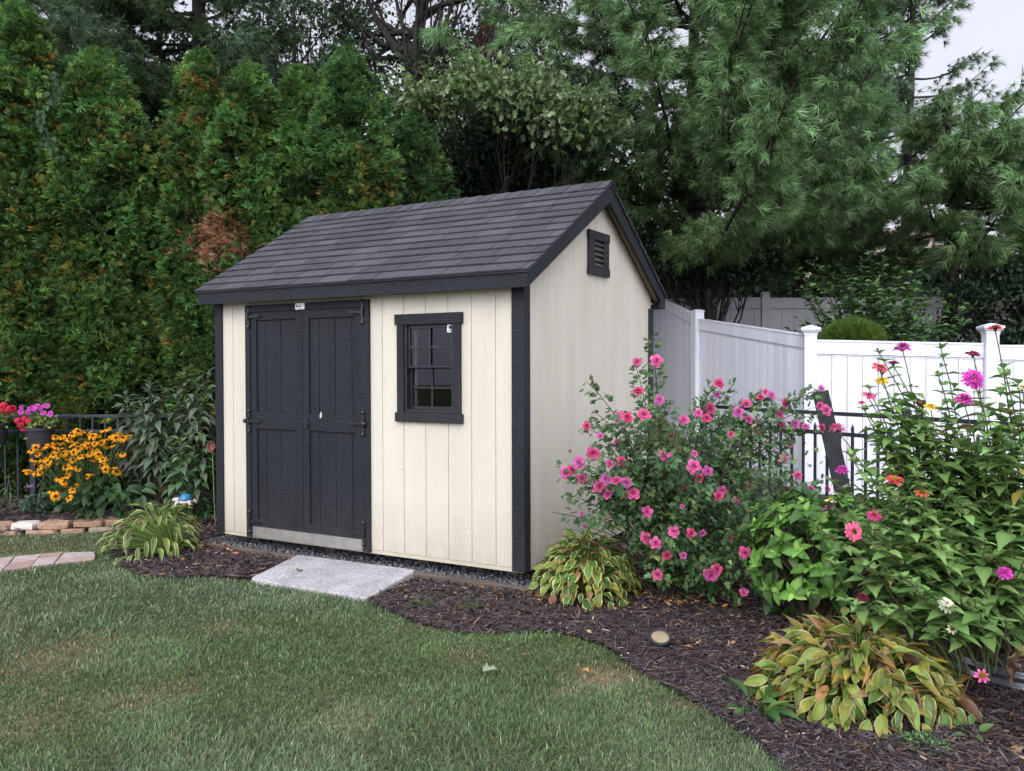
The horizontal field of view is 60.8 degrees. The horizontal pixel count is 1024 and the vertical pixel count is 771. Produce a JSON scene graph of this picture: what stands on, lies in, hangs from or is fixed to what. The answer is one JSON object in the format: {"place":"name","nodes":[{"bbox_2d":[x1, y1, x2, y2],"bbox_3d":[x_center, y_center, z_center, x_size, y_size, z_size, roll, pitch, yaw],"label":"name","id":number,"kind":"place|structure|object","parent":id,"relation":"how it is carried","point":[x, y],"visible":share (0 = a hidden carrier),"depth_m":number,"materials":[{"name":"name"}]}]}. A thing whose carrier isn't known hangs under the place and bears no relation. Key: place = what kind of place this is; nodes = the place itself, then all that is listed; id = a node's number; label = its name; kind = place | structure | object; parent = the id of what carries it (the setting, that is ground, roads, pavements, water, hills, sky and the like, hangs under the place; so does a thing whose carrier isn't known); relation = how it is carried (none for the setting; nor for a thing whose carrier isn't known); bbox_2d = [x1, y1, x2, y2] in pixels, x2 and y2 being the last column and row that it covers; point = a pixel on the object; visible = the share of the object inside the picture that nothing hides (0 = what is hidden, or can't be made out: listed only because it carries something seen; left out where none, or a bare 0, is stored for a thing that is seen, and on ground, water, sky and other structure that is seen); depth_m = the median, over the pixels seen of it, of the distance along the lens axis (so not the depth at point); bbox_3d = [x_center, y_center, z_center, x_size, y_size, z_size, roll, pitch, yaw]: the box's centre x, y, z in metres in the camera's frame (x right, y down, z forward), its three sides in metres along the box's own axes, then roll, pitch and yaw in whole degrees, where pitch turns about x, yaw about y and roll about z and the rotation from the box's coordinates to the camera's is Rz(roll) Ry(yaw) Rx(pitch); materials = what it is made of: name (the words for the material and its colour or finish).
{"place":"outdoors","nodes":[
{"label":"outdoors","id":0,"kind":"place"},
{"bbox_2d":[0,416,941,770],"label":"lawn","id":1,"kind":"structure","parent":0,"point":[364,700],"depth_m":4.12,"materials":[{"name":"plant"}]},
{"bbox_2d":[3,560,35,571],"bbox_3d":[-3.861,1.416,6.847,0.178,0.027,0.307,-1,1,-20],"label":"paver","id":2,"kind":"object","parent":1,"relation":"on","point":[28,564],"visible":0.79,"depth_m":6.80,"materials":[{"name":"beige stone"}]},
{"bbox_2d":[11,554,40,562],"bbox_3d":[-3.938,1.412,7.072,0.187,0.028,0.270,-1,1,-22],"label":"paver","id":3,"kind":"object","parent":1,"relation":"on","point":[26,558],"visible":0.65,"depth_m":7.08,"materials":[{"name":"grey stone"}]},
{"bbox_2d":[18,484,54,515],"bbox_3d":[-4.633,1.122,8.526,0.328,0.336,0.352,1,1,30],"label":"stonecrop","id":4,"kind":"object","parent":1,"relation":"on","point":[31,504],"visible":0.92,"depth_m":8.46,"materials":[{"name":"green plant"}]},
{"bbox_2d":[25,528,59,535],"bbox_3d":[-4.432,1.385,8.284,0.298,0.075,0.220,0,1,-8],"label":"edging stone","id":5,"kind":"object","parent":1,"relation":"on","point":[40,532],"visible":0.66,"depth_m":8.19,"materials":[{"name":"stone"}]},
{"bbox_2d":[37,519,73,529],"bbox_3d":[-4.348,1.325,8.322,0.297,0.080,0.210,0,1,3],"label":"edging stone","id":6,"kind":"object","parent":5,"relation":"on","point":[54,524],"visible":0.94,"depth_m":8.23,"materials":[{"name":"stone"}]},
{"bbox_2d":[32,557,57,568],"bbox_3d":[-3.714,1.413,6.942,0.151,0.030,0.274,-1,1,-20],"label":"paver","id":7,"kind":"object","parent":1,"relation":"on","point":[45,562],"visible":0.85,"depth_m":6.92,"materials":[{"name":"grey stone"}]},
{"bbox_2d":[38,552,62,558],"bbox_3d":[-3.788,1.408,7.162,0.158,0.031,0.216,-1,1,-19],"label":"paver","id":8,"kind":"object","parent":1,"relation":"on","point":[52,555],"visible":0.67,"depth_m":7.15,"materials":[{"name":"brown stone"}]},
{"bbox_2d":[0,0,121,497],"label":"arborvitae","id":9,"kind":"object","parent":1,"relation":"on","point":[36,53],"visible":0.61,"depth_m":9.38,"materials":[{"name":"green plant"}]},
{"bbox_2d":[30,71,66,162],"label":"climbing vine","id":10,"kind":"object","parent":9,"relation":"attached to","point":[41,121],"visible":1,"depth_m":9.19,"materials":[{"name":"green plant"}]},
{"bbox_2d":[60,528,87,534],"bbox_3d":[-4.179,1.379,8.337,0.223,0.067,0.219,0,1,-8],"label":"edging stone","id":11,"kind":"object","parent":1,"relation":"on","point":[73,530],"visible":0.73,"depth_m":8.24,"materials":[{"name":"stone"}]},
{"bbox_2d":[55,556,94,565],"bbox_3d":[-3.517,1.412,7.039,0.276,0.026,0.222,-1,1,-19],"label":"paver","id":12,"kind":"object","parent":1,"relation":"on","point":[78,559],"visible":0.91,"depth_m":7.02,"materials":[{"name":"beige stone"}]},
{"bbox_2d":[61,552,94,556],"bbox_3d":[-3.585,1.409,7.233,0.272,0.026,0.195,0,1,-15],"label":"paver","id":13,"kind":"object","parent":1,"relation":"on","point":[71,554],"visible":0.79,"depth_m":7.21,"materials":[{"name":"grey stone"}]},
{"bbox_2d":[10,44,178,490],"bbox_3d":[-4.747,-1.317,10.077,1.807,5.196,1.711,0,1,3],"label":"arborvitae","id":14,"kind":"object","parent":1,"relation":"on","point":[93,78],"visible":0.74,"depth_m":9.54,"materials":[{"name":"green plant"}]},
{"bbox_2d":[0,0,191,266],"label":"pine tree","id":15,"kind":"object","parent":1,"relation":"on","point":[33,3],"visible":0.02,"depth_m":13.63,"materials":[{"name":"green plant"}]},
{"bbox_2d":[89,525,114,532],"bbox_3d":[-3.954,1.383,8.406,0.230,0.071,0.226,-1,1,-26],"label":"edging stone","id":16,"kind":"object","parent":1,"relation":"on","point":[104,528],"visible":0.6,"depth_m":8.31,"materials":[{"name":"stone"}]},
{"bbox_2d":[73,518,104,527],"bbox_3d":[-4.069,1.326,8.394,0.281,0.072,0.208,-1,1,-19],"label":"edging stone","id":17,"kind":"object","parent":16,"relation":"on","point":[88,523],"visible":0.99,"depth_m":8.32,"materials":[{"name":"stone"}]},
{"bbox_2d":[0,408,215,500],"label":"metal fence","id":18,"kind":"object","parent":1,"relation":"on","point":[33,479],"visible":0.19,"depth_m":9.14,"materials":[{"name":"black metal"}]},
{"bbox_2d":[0,402,16,444],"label":"hanging planter","id":19,"kind":"object","parent":18,"relation":"hanging from","point":[4,424],"visible":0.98,"depth_m":8.78,"materials":[{"name":"black plastic"}]},
{"bbox_2d":[14,403,59,448],"bbox_3d":[-4.755,0.406,8.776,0.423,0.459,0.422,0,1,8],"label":"hanging planter","id":20,"kind":"object","parent":18,"relation":"hanging from","point":[38,433],"visible":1,"depth_m":8.72,"materials":[{"name":"black plastic"}]},
{"bbox_2d":[104,147,199,481],"bbox_3d":[-4.340,-0.872,10.653,1.331,4.248,1.380,-1,1,-32],"label":"arborvitae","id":21,"kind":"object","parent":1,"relation":"on","point":[143,168],"visible":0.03,"depth_m":10.22,"materials":[{"name":"green plant"}]},
{"bbox_2d":[11,0,376,204],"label":"pine tree","id":22,"kind":"object","parent":1,"relation":"on","point":[127,18],"visible":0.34,"depth_m":12.00,"materials":[{"name":"green plant"}]},
{"bbox_2d":[139,45,248,489],"bbox_3d":[-3.639,-1.358,10.253,1.318,5.263,1.295,1,1,30],"label":"arborvitae","id":23,"kind":"object","parent":1,"relation":"on","point":[192,110],"visible":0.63,"depth_m":9.85,"materials":[{"name":"green plant"}]},
{"bbox_2d":[93,1,319,265],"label":"broadleaf tree","id":24,"kind":"object","parent":1,"relation":"on","point":[179,57],"visible":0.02,"depth_m":14.62,"materials":[{"name":"green plant"}]},
{"bbox_2d":[207,441,215,524],"bbox_3d":[-2.908,0.983,8.459,0.101,0.887,0.050,1,1,30],"label":"flower stake","id":25,"kind":"object","parent":1,"relation":"on","point":[211,445],"visible":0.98,"depth_m":8.47,"materials":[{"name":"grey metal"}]},
{"bbox_2d":[189,60,299,494],"bbox_3d":[-3.051,-1.174,10.189,1.466,5.164,1.454,1,1,30],"label":"arborvitae","id":26,"kind":"object","parent":1,"relation":"on","point":[247,89],"visible":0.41,"depth_m":9.73,"materials":[{"name":"green plant"}]},
{"bbox_2d":[246,63,355,252],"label":"arborvitae","id":27,"kind":"object","parent":1,"relation":"on","point":[298,84],"visible":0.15,"depth_m":9.89,"materials":[{"name":"green plant"}]},
{"bbox_2d":[206,0,414,87],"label":"broadleaf tree","id":28,"kind":"object","parent":1,"relation":"on","point":[327,32],"visible":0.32,"depth_m":15.40,"materials":[{"name":"green plant"}]},
{"bbox_2d":[293,43,409,223],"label":"arborvitae","id":29,"kind":"object","parent":1,"relation":"on","point":[349,147],"visible":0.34,"depth_m":9.83,"materials":[{"name":"green plant"}]},
{"bbox_2d":[347,124,486,208],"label":"broadleaf tree","id":30,"kind":"object","parent":1,"relation":"on","point":[458,181],"visible":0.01,"depth_m":12.42,"materials":[{"name":"green plant"}]},
{"bbox_2d":[291,0,544,138],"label":"oak tree","id":31,"kind":"object","parent":1,"relation":"on","point":[406,52],"visible":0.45,"depth_m":14.88,"materials":[{"name":"green plant"}]},
{"bbox_2d":[381,107,461,207],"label":"arborvitae","id":32,"kind":"object","parent":1,"relation":"on","point":[416,129],"visible":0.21,"depth_m":10.58,"materials":[{"name":"green plant"}]},
{"bbox_2d":[433,113,504,199],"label":"broadleaf tree","id":33,"kind":"object","parent":1,"relation":"on","point":[455,163],"visible":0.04,"depth_m":12.75,"materials":[{"name":"green plant"}]},
{"bbox_2d":[402,0,583,71],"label":"broadleaf tree","id":34,"kind":"object","parent":1,"relation":"on","point":[485,26],"visible":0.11,"depth_m":15.91,"materials":[{"name":"green plant"}]},
{"bbox_2d":[366,39,646,198],"bbox_3d":[-0.508,-1.758,11.126,2.773,5.648,4.401,-1,1,-23],"label":"oak tree","id":35,"kind":"object","parent":1,"relation":"on","point":[509,98],"visible":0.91,"depth_m":10.44,"materials":[{"name":"green plant"}]},
{"bbox_2d":[0,456,1023,770],"bbox_3d":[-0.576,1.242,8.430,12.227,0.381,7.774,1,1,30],"label":"mulch","id":36,"kind":"object","parent":1,"relation":"on","point":[212,554],"visible":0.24,"depth_m":4.94,"materials":[{"name":"brown wood"}]},
{"bbox_2d":[0,471,19,508],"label":"spike plant","id":37,"kind":"object","parent":36,"relation":"on","point":[9,494],"visible":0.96,"depth_m":8.60,"materials":[{"name":"green plant"}]},
{"bbox_2d":[10,520,40,529],"bbox_3d":[-4.623,1.335,8.290,0.235,0.083,0.205,0,1,-6],"label":"edging stone","id":38,"kind":"object","parent":36,"relation":"on","point":[28,525],"visible":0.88,"depth_m":8.20,"materials":[{"name":"stone"}]},
{"bbox_2d":[23,427,164,522],"bbox_3d":[-4.125,0.889,8.699,1.457,0.930,0.969,1,1,30],"label":"orange daisy clump","id":39,"kind":"object","parent":36,"relation":"on","point":[85,492],"visible":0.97,"depth_m":8.64,"materials":[{"name":"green plant"}]},
{"bbox_2d":[112,380,159,501],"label":"tall leafy plant","id":40,"kind":"object","parent":36,"relation":"on","point":[128,460],"visible":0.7,"depth_m":8.92,"materials":[{"name":"green plant"}]},
{"bbox_2d":[91,495,202,566],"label":"hosta","id":41,"kind":"object","parent":36,"relation":"on","point":[169,540],"visible":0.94,"depth_m":7.19,"materials":[{"name":"green plant"}]},
{"bbox_2d":[132,379,190,503],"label":"tall leafy plant","id":42,"kind":"object","parent":36,"relation":"on","point":[154,444],"visible":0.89,"depth_m":8.78,"materials":[{"name":"green plant"}]},
{"bbox_2d":[172,493,197,504],"bbox_3d":[-3.117,1.082,8.292,0.218,0.115,0.165,0,1,0],"label":"turtle ornament","id":43,"kind":"object","parent":36,"relation":"on","point":[184,498],"visible":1,"depth_m":8.26,"materials":[{"name":"blue ceramic"}]},
{"bbox_2d":[158,416,215,520],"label":"tall leafy plant","id":44,"kind":"object","parent":36,"relation":"on","point":[179,486],"visible":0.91,"depth_m":8.56,"materials":[{"name":"green plant"}]},
{"bbox_2d":[170,366,215,501],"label":"tall leafy plant","id":45,"kind":"object","parent":36,"relation":"on","point":[195,411],"visible":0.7,"depth_m":9.00,"materials":[{"name":"green plant"}]},
{"bbox_2d":[171,498,216,521],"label":"green bush","id":46,"kind":"object","parent":36,"relation":"on","point":[195,513],"visible":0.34,"depth_m":8.65,"materials":[{"name":"green plant"}]},
{"bbox_2d":[196,494,216,523],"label":"plant","id":47,"kind":"object","parent":36,"relation":"on","point":[207,511],"visible":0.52,"depth_m":8.64,"materials":[{"name":"green plant"}]},
{"bbox_2d":[252,555,413,601],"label":"concrete slab","id":48,"kind":"structure","parent":36,"relation":"on","point":[362,581],"depth_m":6.36,"materials":[{"name":"grey concrete"}]},
{"bbox_2d":[190,541,530,592],"bbox_3d":[-1.349,1.405,6.823,3.401,0.066,0.055,0,1,29],"label":"border timber","id":49,"kind":"object","parent":36,"relation":"on","point":[445,578],"visible":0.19,"depth_m":6.34,"materials":[{"name":"brown wood"}]},
{"bbox_2d":[202,531,636,585],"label":"gravel","id":50,"kind":"structure","parent":36,"relation":"on","point":[492,575],"depth_m":6.93,"materials":[{"name":"grey gravel"}]},
{"bbox_2d":[193,180,667,576],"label":"garden shed","id":51,"kind":"structure","parent":50,"relation":"on","point":[407,381],"depth_m":6.78,"materials":[{"name":"beige paint"}]},
{"bbox_2d":[243,305,303,532],"bbox_3d":[-1.989,0.287,7.240,0.649,1.932,0.070,1,1,30],"label":"door","id":52,"kind":"structure","parent":51,"relation":"in","point":[276,431],"depth_m":7.25,"materials":[{"name":"grey paint"}]},
{"bbox_2d":[301,299,365,545],"bbox_3d":[-1.414,0.288,6.902,0.678,1.922,0.077,1,1,30],"label":"door","id":53,"kind":"structure","parent":51,"relation":"in","point":[333,423],"depth_m":6.94,"materials":[{"name":"grey paint"}]},
{"bbox_2d":[394,312,463,423],"bbox_3d":[-0.600,-0.131,6.492,0.608,0.809,0.106,1,1,30],"label":"window","id":54,"kind":"structure","parent":51,"relation":"in","point":[429,345],"depth_m":6.49,"materials":[{"name":"grey paint"}]},
{"bbox_2d":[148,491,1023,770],"bbox_3d":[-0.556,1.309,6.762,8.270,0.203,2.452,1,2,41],"label":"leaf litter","id":55,"kind":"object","parent":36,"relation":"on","point":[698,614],"visible":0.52,"depth_m":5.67,"materials":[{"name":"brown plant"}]},
{"bbox_2d":[648,629,671,646],"bbox_3d":[0.816,1.409,4.800,0.125,0.114,0.124,1,1,30],"label":"garden light","id":56,"kind":"object","parent":36,"relation":"on","point":[660,637],"visible":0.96,"depth_m":4.79,"materials":[{"name":"beige plastic"}]},
{"bbox_2d":[552,330,873,605],"bbox_3d":[1.312,0.524,5.887,2.080,1.825,1.972,0,1,6],"label":"flowering shrub","id":57,"kind":"object","parent":36,"relation":"on","point":[679,519],"visible":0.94,"depth_m":5.63,"materials":[{"name":"green plant"}]},
{"bbox_2d":[724,674,802,725],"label":"weed","id":58,"kind":"object","parent":36,"relation":"on","point":[768,697],"visible":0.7,"depth_m":3.82,"materials":[{"name":"green plant"}]},
{"bbox_2d":[743,607,984,737],"bbox_3d":[1.619,1.296,4.055,1.092,0.503,1.063,1,1,30],"label":"hosta","id":59,"kind":"object","parent":36,"relation":"on","point":[860,671],"visible":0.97,"depth_m":3.84,"materials":[{"name":"green plant"}]},
{"bbox_2d":[888,730,955,757],"bbox_3d":[1.646,1.444,3.509,0.270,0.078,0.270,1,1,30],"label":"clover patch","id":60,"kind":"object","parent":36,"relation":"on","point":[938,742],"visible":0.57,"depth_m":3.51,"materials":[{"name":"green plant"}]},
{"bbox_2d":[951,714,993,741],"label":"weed","id":61,"kind":"object","parent":36,"relation":"on","point":[982,727],"visible":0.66,"depth_m":3.61,"materials":[{"name":"green plant"}]},
{"bbox_2d":[933,624,1023,692],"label":"planter tub","id":62,"kind":"object","parent":36,"relation":"on","point":[999,676],"visible":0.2,"depth_m":4.19,"materials":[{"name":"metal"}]},
{"bbox_2d":[823,510,996,656],"bbox_3d":[1.973,0.951,4.061,1.141,0.758,0.444,-1,1,-19],"label":"zinnia plant","id":63,"kind":"object","parent":62,"relation":"on","point":[853,530],"visible":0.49,"depth_m":4.00,"materials":[{"name":"green plant"}]},
{"bbox_2d":[814,414,1023,656],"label":"zinnia plant","id":64,"kind":"object","parent":62,"relation":"on","point":[871,471],"visible":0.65,"depth_m":4.28,"materials":[{"name":"green plant"}]},
{"bbox_2d":[824,402,1023,671],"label":"zinnia plant","id":65,"kind":"object","parent":62,"relation":"on","point":[883,617],"visible":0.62,"depth_m":4.03,"materials":[{"name":"green plant"}]},
{"bbox_2d":[843,342,1023,655],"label":"zinnia plant","id":66,"kind":"object","parent":62,"relation":"on","point":[902,346],"visible":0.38,"depth_m":4.32,"materials":[{"name":"green plant"}]},
{"bbox_2d":[847,348,1023,648],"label":"zinnia plant","id":67,"kind":"object","parent":62,"relation":"on","point":[882,368],"visible":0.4,"depth_m":4.34,"materials":[{"name":"green plant"}]},
{"bbox_2d":[851,417,1023,682],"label":"zinnia plant","id":68,"kind":"object","parent":62,"relation":"on","point":[989,633],"visible":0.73,"depth_m":3.86,"materials":[{"name":"green plant"}]},
{"bbox_2d":[858,404,1021,665],"bbox_3d":[2.140,0.713,4.167,0.853,1.224,0.758,0,1,7],"label":"zinnia plant","id":69,"kind":"object","parent":62,"relation":"on","point":[941,553],"visible":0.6,"depth_m":4.00,"materials":[{"name":"green plant"}]},
{"bbox_2d":[858,343,1023,659],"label":"zinnia plant","id":70,"kind":"object","parent":62,"relation":"on","point":[954,465],"visible":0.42,"depth_m":4.32,"materials":[{"name":"green plant"}]},
{"bbox_2d":[860,384,1023,670],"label":"zinnia plant","id":71,"kind":"object","parent":62,"relation":"on","point":[884,442],"visible":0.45,"depth_m":4.29,"materials":[{"name":"green plant"}]},
{"bbox_2d":[869,398,1021,651],"bbox_3d":[2.123,0.693,4.259,0.696,1.262,0.859,1,1,30],"label":"zinnia plant","id":72,"kind":"object","parent":62,"relation":"on","point":[919,474],"visible":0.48,"depth_m":4.31,"materials":[{"name":"green plant"}]},
{"bbox_2d":[870,351,1023,653],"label":"zinnia plant","id":73,"kind":"object","parent":62,"relation":"on","point":[970,519],"visible":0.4,"depth_m":4.18,"materials":[{"name":"green plant"}]},
{"bbox_2d":[876,426,1023,664],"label":"zinnia plant","id":74,"kind":"object","parent":62,"relation":"on","point":[1003,539],"visible":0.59,"depth_m":3.95,"materials":[{"name":"green plant"}]},
{"bbox_2d":[881,368,1023,650],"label":"zinnia plant","id":75,"kind":"object","parent":62,"relation":"on","point":[973,379],"visible":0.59,"depth_m":4.12,"materials":[{"name":"green plant"}]},
{"bbox_2d":[892,517,1023,680],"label":"zinnia plant","id":76,"kind":"object","parent":62,"relation":"on","point":[944,606],"visible":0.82,"depth_m":3.84,"materials":[{"name":"green plant"}]},
{"bbox_2d":[913,324,1023,666],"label":"zinnia plant","id":77,"kind":"object","parent":62,"relation":"on","point":[1010,429],"visible":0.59,"depth_m":4.15,"materials":[{"name":"green plant"}]},
{"bbox_2d":[984,383,1023,558],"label":"zinnia plant","id":78,"kind":"object","parent":62,"relation":"on","point":[1016,495],"visible":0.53,"depth_m":4.12,"materials":[{"name":"green plant"}]},
{"bbox_2d":[1005,645,1023,684],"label":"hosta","id":79,"kind":"object","parent":36,"relation":"on","point":[1015,657],"visible":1,"depth_m":3.50,"materials":[{"name":"brown plant"}]},
{"bbox_2d":[434,41,668,216],"bbox_3d":[0.361,-1.953,12.574,3.641,5.824,3.436,0,1,-1],"label":"broadleaf tree","id":80,"kind":"object","parent":1,"relation":"on","point":[545,171],"visible":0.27,"depth_m":11.84,"materials":[{"name":"green plant"}]},
{"bbox_2d":[528,528,648,611],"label":"hosta","id":81,"kind":"object","parent":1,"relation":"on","point":[589,578],"visible":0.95,"depth_m":5.76,"materials":[{"name":"green plant"}]},
{"bbox_2d":[608,116,746,306],"bbox_3d":[2.399,-1.972,14.631,3.992,5.166,3.342,1,1,30],"label":"broadleaf tree","id":82,"kind":"object","parent":1,"relation":"on","point":[666,200],"visible":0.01,"depth_m":13.96,"materials":[{"name":"green plant"}]},
{"bbox_2d":[418,0,1023,318],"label":"pine tree","id":83,"kind":"object","parent":1,"relation":"on","point":[696,136],"visible":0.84,"depth_m":10.76,"materials":[{"name":"green plant"}]},
{"bbox_2d":[636,208,807,323],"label":"broadleaf tree","id":84,"kind":"object","parent":1,"relation":"on","point":[726,277],"visible":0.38,"depth_m":12.26,"materials":[{"name":"green plant"}]},
{"bbox_2d":[709,481,899,622],"bbox_3d":[1.773,1.084,5.279,1.190,0.945,1.043,0,1,-17],"label":"green shrub","id":85,"kind":"object","parent":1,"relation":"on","point":[797,555],"visible":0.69,"depth_m":5.10,"materials":[{"name":"green plant"}]},
{"bbox_2d":[670,19,943,297],"bbox_3d":[4.904,-2.980,14.967,4.937,7.007,5.214,0,1,15],"label":"pine tree","id":86,"kind":"object","parent":1,"relation":"on","point":[825,179],"visible":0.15,"depth_m":13.64,"materials":[{"name":"green plant"}]},
{"bbox_2d":[812,390,853,510],"bbox_3d":[2.458,0.508,6.654,0.114,0.948,0.338,-1,1,-32],"label":"plastic strip","id":87,"kind":"object","parent":1,"relation":"on","point":[833,450],"visible":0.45,"depth_m":6.65,"materials":[{"name":"grey plastic"}]},
{"bbox_2d":[665,233,1001,414],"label":"distant woods","id":88,"kind":"object","parent":1,"relation":"on","point":[928,279],"visible":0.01,"depth_m":20.22,"materials":[{"name":"green plant"}]},
{"bbox_2d":[653,299,1023,499],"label":"vinyl fence","id":89,"kind":"object","parent":1,"relation":"on","point":[695,348],"visible":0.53,"depth_m":9.16,"materials":[{"name":"white plastic"}]},
{"bbox_2d":[666,291,1017,402],"bbox_3d":[5.760,-0.344,13.784,8.585,2.323,0.158,0,1,7],"label":"vinyl fence","id":90,"kind":"object","parent":1,"relation":"on","point":[765,310],"visible":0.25,"depth_m":13.91,"materials":[{"name":"white plastic"}]},
{"bbox_2d":[817,315,888,356],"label":"golden shrub","id":91,"kind":"object","parent":1,"relation":"on","point":[851,328],"visible":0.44,"depth_m":10.11,"materials":[{"name":"green plant"}]},
{"bbox_2d":[699,400,1023,527],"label":"metal fence","id":92,"kind":"object","parent":1,"relation":"on","point":[852,434],"visible":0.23,"depth_m":7.27,"materials":[{"name":"black metal"}]},
{"bbox_2d":[784,245,977,453],"bbox_3d":[4.682,-0.385,11.196,2.635,2.767,1.022,0,1,-10],"label":"lilac shrub","id":93,"kind":"object","parent":1,"relation":"on","point":[902,325],"visible":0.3,"depth_m":11.08,"materials":[{"name":"green plant"}]},
{"bbox_2d":[782,66,1023,357],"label":"pine tree","id":94,"kind":"object","parent":1,"relation":"on","point":[988,198],"visible":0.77,"depth_m":11.74,"materials":[{"name":"green plant"}]},
{"bbox_2d":[817,0,1008,295],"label":"pine tree","id":95,"kind":"object","parent":1,"relation":"on","point":[903,91],"visible":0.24,"depth_m":15.84,"materials":[{"name":"green plant"}]},
{"bbox_2d":[922,236,1023,361],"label":"dark shrub","id":96,"kind":"object","parent":1,"relation":"on","point":[1013,280],"visible":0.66,"depth_m":11.49,"materials":[{"name":"green plant"}]},
{"bbox_2d":[935,170,1023,294],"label":"pine tree","id":97,"kind":"object","parent":1,"relation":"on","point":[945,239],"visible":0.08,"depth_m":12.81,"materials":[{"name":"green plant"}]},
{"bbox_3d":[-3.757,1.379,8.479,0.265,0.069,0.240,1,1,30],"label":"edging stone","id":98,"kind":"object","parent":1,"relation":"on","visible":0},
{"bbox_2d":[104,516,124,526],"bbox_3d":[-3.862,1.323,8.495,0.200,0.079,0.220,-1,1,-23],"label":"edging stone","id":99,"kind":"object","parent":98,"relation":"on","point":[108,521],"visible":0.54,"depth_m":8.41,"materials":[{"name":"stone"}]},
{"bbox_2d":[36,0,1023,277],"label":"sky","id":100,"kind":"structure","parent":0,"point":[995,26],"materials":[{"name":"white"}]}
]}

